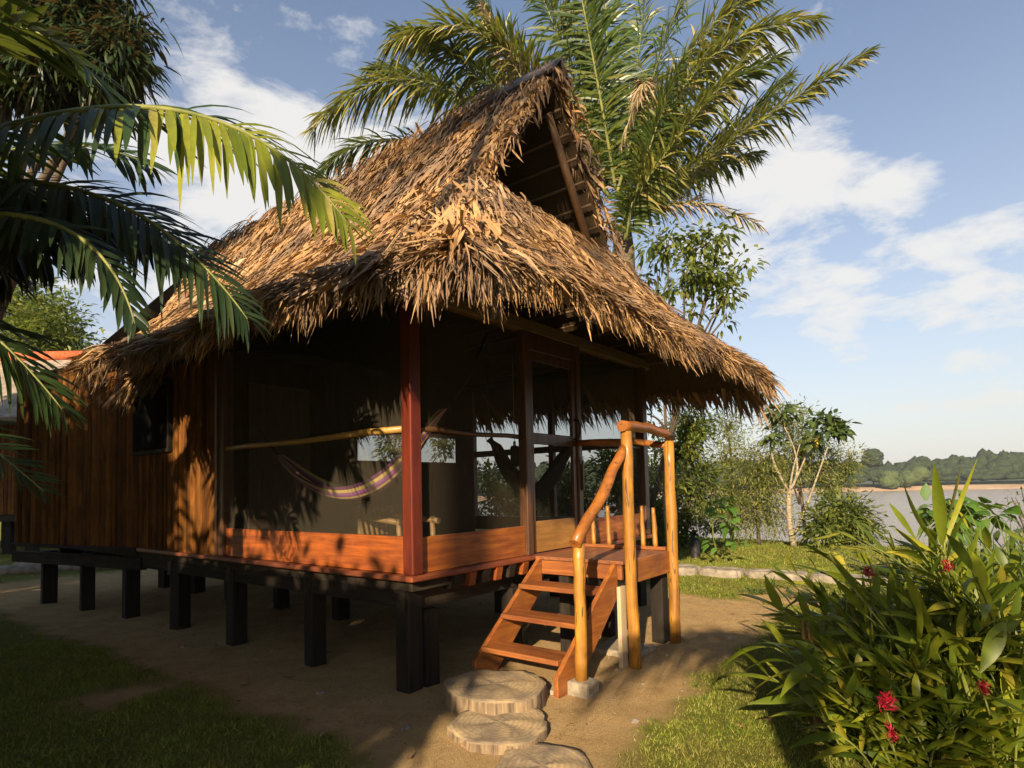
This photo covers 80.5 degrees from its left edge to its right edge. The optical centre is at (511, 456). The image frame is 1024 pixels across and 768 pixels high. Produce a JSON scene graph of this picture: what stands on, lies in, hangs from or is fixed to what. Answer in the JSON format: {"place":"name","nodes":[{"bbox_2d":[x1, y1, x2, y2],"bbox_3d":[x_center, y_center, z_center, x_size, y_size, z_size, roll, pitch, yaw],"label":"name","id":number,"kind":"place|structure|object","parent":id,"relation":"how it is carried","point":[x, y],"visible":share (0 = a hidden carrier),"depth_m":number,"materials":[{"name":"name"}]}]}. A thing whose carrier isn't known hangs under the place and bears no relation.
{"place":"outdoors","nodes":[
{"label":"outdoors","id":0,"kind":"place"},
{"bbox_2d":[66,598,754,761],"bbox_3d":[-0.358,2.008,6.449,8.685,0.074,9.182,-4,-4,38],"label":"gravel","id":1,"kind":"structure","parent":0,"point":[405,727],"depth_m":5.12,"materials":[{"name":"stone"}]},
{"bbox_2d":[0,522,1023,767],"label":"ground","id":2,"kind":"structure","parent":0,"point":[606,732],"depth_m":5.47,"materials":[{"name":"brown soil"}]},
{"bbox_2d":[0,565,40,574],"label":"edging stone","id":3,"kind":"object","parent":2,"relation":"on","point":[15,569],"visible":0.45,"depth_m":13.26,"materials":[{"name":"stone"}]},
{"bbox_2d":[13,562,40,565],"bbox_3d":[-11.304,2.623,14.611,1.224,0.267,0.262,-1,-3,-9],"label":"edging log","id":4,"kind":"object","parent":2,"relation":"on","point":[24,563],"visible":0.14,"depth_m":14.47,"materials":[{"name":"stone"}]},
{"bbox_2d":[0,351,83,554],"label":"bamboo hut","id":5,"kind":"object","parent":2,"relation":"on","point":[7,502],"visible":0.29,"depth_m":18.13,"materials":[{"name":"orange wood"}]},
{"bbox_2d":[0,277,88,349],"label":"garden tree","id":6,"kind":"object","parent":2,"relation":"on","point":[18,294],"visible":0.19,"depth_m":25.82,"materials":[{"name":"green plant"}]},
{"bbox_2d":[0,285,106,350],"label":"garden tree","id":7,"kind":"object","parent":2,"relation":"on","point":[54,329],"visible":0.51,"depth_m":23.61,"materials":[{"name":"green plant"}]},
{"bbox_2d":[58,565,111,570],"bbox_3d":[-9.757,2.545,13.848,1.322,0.251,0.266,-1,-3,-8],"label":"edging log","id":8,"kind":"object","parent":2,"relation":"on","point":[67,568],"visible":0.14,"depth_m":13.70,"materials":[{"name":"stone"}]},
{"bbox_2d":[0,0,182,319],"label":"mango tree","id":9,"kind":"object","parent":2,"relation":"on","point":[107,33],"visible":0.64,"depth_m":8.22,"materials":[{"name":"green plant"}]},
{"bbox_2d":[0,0,376,506],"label":"palm","id":10,"kind":"object","parent":2,"relation":"on","point":[109,238],"visible":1,"depth_m":3.40,"materials":[{"name":"green plant"}]},
{"bbox_2d":[7,57,790,693],"bbox_3d":[-2.200,-0.990,9.298,10.834,6.621,7.619,-4,-4,38],"label":"stilt hut","id":11,"kind":"object","parent":2,"relation":"on","point":[483,215],"visible":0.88,"depth_m":7.29,"materials":[{"name":"wood"}]},
{"bbox_2d":[132,377,173,455],"bbox_3d":[-4.816,-0.508,8.101,1.150,0.960,0.075,-4,-4,38],"label":"window","id":12,"kind":"structure","parent":11,"relation":"in","point":[152,420],"depth_m":8.09,"materials":[{"name":"black glass"}]},
{"bbox_2d":[247,382,310,531],"bbox_3d":[-2.871,0.152,7.494,0.033,2.050,0.830,-4,-4,38],"label":"door","id":13,"kind":"structure","parent":11,"relation":"in","point":[277,500],"depth_m":7.45,"materials":[{"name":"brown wood"}]},
{"bbox_2d":[259,333,487,500],"bbox_3d":[-1.589,-0.363,6.040,2.727,1.604,0.523,-2,-3,18],"label":"hammock","id":14,"kind":"object","parent":11,"relation":"hanging from","point":[388,475],"visible":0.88,"depth_m":5.79,"materials":[{"name":"fabric"}]},
{"bbox_2d":[354,505,440,536],"bbox_3d":[-1.248,0.845,6.609,0.834,0.610,0.544,-4,-4,38],"label":"bamboo chair","id":15,"kind":"object","parent":11,"relation":"on","point":[395,526],"visible":0.39,"depth_m":6.64,"materials":[{"name":"beige wood"}]},
{"bbox_2d":[510,348,518,466],"bbox_3d":[0.018,-0.564,6.929,0.104,1.370,0.104,-4,-4,38],"label":"pendant lamp","id":16,"kind":"object","parent":11,"relation":"hanging from","point":[514,454],"visible":0.98,"depth_m":6.87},
{"bbox_2d":[485,342,584,499],"bbox_3d":[0.276,-0.472,7.439,1.252,2.007,0.408,-2,-3,13],"label":"hammock","id":17,"kind":"object","parent":11,"relation":"hanging from","point":[545,484],"visible":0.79,"depth_m":7.40,"materials":[{"name":"fabric"}]},
{"bbox_2d":[529,351,580,552],"bbox_3d":[0.491,-0.046,6.691,0.131,2.135,0.920,-4,-4,38],"label":"door","id":18,"kind":"structure","parent":11,"relation":"in","point":[553,534],"depth_m":6.73,"materials":[{"name":"brown wood"}]},
{"bbox_2d":[371,434,454,462],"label":"riverside tree","id":19,"kind":"object","parent":2,"relation":"on","point":[395,451],"visible":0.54,"depth_m":23.84,"materials":[{"name":"green plant"}]},
{"bbox_2d":[73,592,785,766],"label":"leaf litter","id":20,"kind":"object","parent":2,"relation":"on","point":[460,670],"visible":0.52,"depth_m":5.14,"materials":[{"name":"brown plant"}]},
{"bbox_2d":[442,669,547,715],"bbox_3d":[-0.123,1.881,4.766,0.912,0.208,0.826,-4,-4,38],"label":"stump step","id":21,"kind":"object","parent":2,"relation":"on","point":[490,692],"visible":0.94,"depth_m":4.59,"materials":[{"name":"brown wood"}]},
{"bbox_2d":[446,707,547,754],"bbox_3d":[-0.078,1.898,4.199,0.771,0.134,0.784,-4,-4,38],"label":"stump step","id":22,"kind":"object","parent":2,"relation":"on","point":[483,733],"visible":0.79,"depth_m":4.05,"materials":[{"name":"brown wood"}]},
{"bbox_2d":[477,457,536,515],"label":"riverside tree","id":23,"kind":"object","parent":2,"relation":"on","point":[506,506],"visible":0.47,"depth_m":18.93,"materials":[{"name":"green plant"}]},
{"bbox_2d":[495,742,591,767],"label":"stump step","id":24,"kind":"object","parent":2,"relation":"on","point":[543,755],"visible":0.98,"depth_m":3.69,"materials":[{"name":"brown wood"}]},
{"bbox_2d":[546,682,553,694],"bbox_3d":[0.055,1.951,5.172,0.820,0.085,0.170,-4,-4,38],"label":"concrete block","id":25,"kind":"object","parent":2,"relation":"on","point":[550,688],"visible":0.11,"depth_m":4.92,"materials":[{"name":"grey concrete"}]},
{"bbox_2d":[510,452,614,516],"bbox_3d":[1.411,1.073,17.185,2.878,2.696,2.505,-4,-4,38],"label":"riverside tree","id":26,"kind":"object","parent":2,"relation":"on","point":[564,502],"visible":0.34,"depth_m":16.82,"materials":[{"name":"green plant"}]},
{"bbox_2d":[473,420,680,698],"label":"entrance stairs","id":27,"kind":"structure","parent":2,"relation":"on","point":[582,630],"depth_m":5.58,"materials":[{"name":"brown wood"}]},
{"bbox_2d":[567,677,598,698],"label":"concrete block","id":28,"kind":"structure","parent":2,"relation":"on","point":[588,688],"depth_m":4.83,"materials":[{"name":"grey concrete"}]},
{"bbox_2d":[299,0,884,535],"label":"tall palm","id":29,"kind":"object","parent":2,"relation":"on","point":[647,126],"visible":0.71,"depth_m":13.72,"materials":[{"name":"green plant"}]},
{"bbox_2d":[584,438,662,532],"bbox_3d":[2.687,0.683,13.979,1.930,2.303,2.356,-4,-4,38],"label":"riverside tree","id":30,"kind":"object","parent":2,"relation":"on","point":[607,456],"visible":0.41,"depth_m":13.76,"materials":[{"name":"green plant"}]},
{"bbox_2d":[593,638,655,658],"bbox_3d":[1.132,1.953,6.103,0.500,0.085,0.440,-4,-4,38],"label":"concrete pad","id":31,"kind":"object","parent":2,"relation":"on","point":[610,647],"visible":0.44,"depth_m":6.03,"materials":[{"name":"grey concrete"}]},
{"bbox_2d":[634,498,702,547],"bbox_3d":[3.627,1.679,14.565,1.741,1.713,2.128,-4,-4,38],"label":"riverside bush","id":32,"kind":"object","parent":2,"relation":"on","point":[661,534],"visible":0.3,"depth_m":14.27,"materials":[{"name":"green plant"}]},
{"bbox_2d":[648,435,699,542],"bbox_3d":[2.843,0.559,10.978,1.035,2.009,0.708,-3,-3,31],"label":"bare shrub","id":33,"kind":"object","parent":2,"relation":"on","point":[657,474],"visible":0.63,"depth_m":10.98,"materials":[{"name":"green plant"}]},
{"bbox_2d":[667,564,700,575],"bbox_3d":[2.983,2.118,11.175,0.974,0.249,0.515,-4,-4,38],"label":"edging stone","id":34,"kind":"object","parent":2,"relation":"on","point":[687,569],"visible":0.27,"depth_m":10.82,"materials":[{"name":"beige stone"}]},
{"bbox_2d":[690,530,700,557],"bbox_3d":[3.798,1.828,12.542,0.193,0.600,0.193,-1,-3,-7],"label":"bollard","id":35,"kind":"object","parent":2,"relation":"on","point":[695,546],"visible":0.82,"depth_m":12.46,"materials":[{"name":"black metal"}]},
{"bbox_2d":[648,401,746,544],"bbox_3d":[4.211,0.433,15.027,2.614,3.883,2.176,-1,-3,-13],"label":"riverside tree","id":36,"kind":"object","parent":2,"relation":"on","point":[691,439],"visible":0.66,"depth_m":14.77,"materials":[{"name":"green plant"}]},
{"bbox_2d":[699,566,745,577],"bbox_3d":[3.698,2.072,10.647,0.773,0.241,0.517,-4,-4,38],"label":"edging stone","id":37,"kind":"object","parent":2,"relation":"on","point":[724,572],"visible":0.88,"depth_m":10.47,"materials":[{"name":"beige stone"}]},
{"bbox_2d":[695,496,754,555],"bbox_3d":[3.969,1.305,11.393,1.001,1.109,0.748,-4,-4,38],"label":"lobed leaf plant","id":38,"kind":"object","parent":2,"relation":"on","point":[733,509],"visible":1,"depth_m":11.35,"materials":[{"name":"green plant"}]},
{"bbox_2d":[695,404,785,540],"bbox_3d":[5.724,0.436,15.687,2.287,3.719,2.265,-2,-3,4],"label":"riverside tree","id":39,"kind":"object","parent":2,"relation":"on","point":[727,435],"visible":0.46,"depth_m":15.50,"materials":[{"name":"green plant"}]},
{"bbox_2d":[680,431,805,545],"bbox_3d":[5.629,0.864,14.762,3.527,3.079,2.110,0,-3,-21],"label":"riverside tree","id":40,"kind":"object","parent":2,"relation":"on","point":[763,501],"visible":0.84,"depth_m":14.63,"materials":[{"name":"green plant"}]},
{"bbox_2d":[737,585,784,597],"bbox_3d":[3.675,2.028,8.986,0.715,0.191,0.599,-2,-3,14],"label":"strappy plant","id":41,"kind":"object","parent":2,"relation":"on","point":[755,590],"visible":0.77,"depth_m":9.01,"materials":[{"name":"green plant"}]},
{"bbox_2d":[756,571,785,588],"bbox_3d":[4.021,1.911,9.271,0.499,0.252,0.411,-4,-4,42],"label":"strappy plant","id":42,"kind":"object","parent":2,"relation":"on","point":[773,582],"visible":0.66,"depth_m":9.25,"materials":[{"name":"green plant"}]},
{"bbox_2d":[745,568,807,580],"bbox_3d":[4.436,2.030,10.144,0.986,0.241,0.494,-4,-4,38],"label":"edging stone","id":43,"kind":"object","parent":2,"relation":"on","point":[752,573],"visible":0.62,"depth_m":10.04,"materials":[{"name":"beige stone"}]},
{"bbox_2d":[780,587,808,599],"bbox_3d":[4.089,1.991,8.781,0.634,0.193,0.732,-4,-4,38],"label":"strappy plant","id":44,"kind":"object","parent":2,"relation":"on","point":[790,593],"visible":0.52,"depth_m":8.79,"materials":[{"name":"green plant"}]},
{"bbox_2d":[757,401,861,546],"bbox_3d":[7.062,0.423,14.347,2.342,3.466,1.390,-1,-3,2],"label":"white trunk tree","id":45,"kind":"object","parent":2,"relation":"on","point":[834,426],"visible":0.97,"depth_m":14.24,"materials":[{"name":"green plant"}]},
{"bbox_2d":[748,395,882,541],"bbox_3d":[7.597,0.356,15.386,3.461,3.899,2.472,-1,-3,-10],"label":"riverside tree","id":46,"kind":"object","parent":2,"relation":"on","point":[824,478],"visible":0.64,"depth_m":15.20,"materials":[{"name":"green plant"}]},
{"bbox_2d":[809,572,870,584],"bbox_3d":[5.209,1.985,9.560,0.911,0.240,0.504,-4,-4,38],"label":"edging stone","id":47,"kind":"object","parent":2,"relation":"on","point":[825,578],"visible":0.28,"depth_m":9.49,"materials":[{"name":"beige stone"}]},
{"bbox_2d":[788,485,900,550],"bbox_3d":[7.664,1.582,14.121,2.720,1.855,1.861,1,-3,-34],"label":"riverside bush","id":48,"kind":"object","parent":2,"relation":"on","point":[833,517],"visible":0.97,"depth_m":13.84,"materials":[{"name":"green plant"}]},
{"bbox_2d":[722,458,1023,767],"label":"ginger clump","id":49,"kind":"object","parent":2,"relation":"on","point":[920,670],"visible":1,"depth_m":3.54,"materials":[{"name":"green plant"}]},
{"bbox_2d":[826,502,1023,630],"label":"shrub","id":50,"kind":"object","parent":2,"relation":"on","point":[985,551],"visible":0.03,"depth_m":6.01,"materials":[{"name":"green plant"}]},
{"bbox_2d":[910,483,1022,546],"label":"broadleaf shrub","id":51,"kind":"object","parent":2,"relation":"on","point":[973,508],"visible":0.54,"depth_m":7.31,"materials":[{"name":"green plant"}]},
{"bbox_2d":[995,487,1023,548],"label":"twiggy shrub","id":52,"kind":"object","parent":2,"relation":"on","point":[1020,518],"visible":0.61,"depth_m":8.00,"materials":[{"name":"green plant"}]},
{"bbox_2d":[0,537,1023,767],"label":"grass","id":53,"kind":"structure","parent":0,"point":[97,669],"depth_m":4.55,"materials":[{"name":"green plant"}]},
{"bbox_2d":[627,211,770,518],"bbox_3d":[3.796,-1.839,12.284,3.148,6.202,1.864,-2,-3,12],"label":"leafy tree","id":54,"kind":"object","parent":53,"relation":"on","point":[708,280],"visible":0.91,"depth_m":12.28,"materials":[{"name":"green plant"}]},
{"bbox_2d":[0,0,1023,472],"label":"sky","id":55,"kind":"structure","parent":0,"point":[890,297],"materials":[{"name":"blue"}]},
{"bbox_2d":[478,488,1023,549],"bbox_3d":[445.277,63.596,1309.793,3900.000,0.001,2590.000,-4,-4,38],"label":"river","id":56,"kind":"structure","parent":0,"point":[898,501],"depth_m":152.56,"materials":[{"name":"beige liquid"}]},
{"bbox_2d":[478,484,1023,500],"bbox_3d":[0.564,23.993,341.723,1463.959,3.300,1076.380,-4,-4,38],"label":"sand bank","id":57,"kind":"structure","parent":0,"point":[987,486],"depth_m":361.22,"materials":[{"name":"beige sand"}]},
{"bbox_2d":[877,470,900,488],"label":"tree","id":58,"kind":"object","parent":57,"relation":"on","point":[888,478],"visible":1,"depth_m":361.18,"materials":[{"name":"green plant"}]},
{"bbox_2d":[898,466,930,486],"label":"tree","id":59,"kind":"object","parent":57,"relation":"on","point":[914,475],"visible":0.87,"depth_m":363.56,"materials":[{"name":"green plant"}]},
{"bbox_2d":[478,479,1023,495],"bbox_3d":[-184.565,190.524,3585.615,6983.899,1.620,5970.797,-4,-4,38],"label":"land","id":60,"kind":"structure","parent":0,"point":[975,482],"depth_m":399.71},
{"bbox_2d":[477,448,1023,491],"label":"forest","id":61,"kind":"object","parent":60,"relation":"on","point":[1000,465],"visible":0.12,"depth_m":384.64,"materials":[{"name":"green plant"}]},
{"bbox_2d":[860,448,883,485],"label":"tree","id":62,"kind":"object","parent":60,"relation":"on","point":[875,453],"visible":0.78,"depth_m":392.19,"materials":[{"name":"green plant"}]}
]}

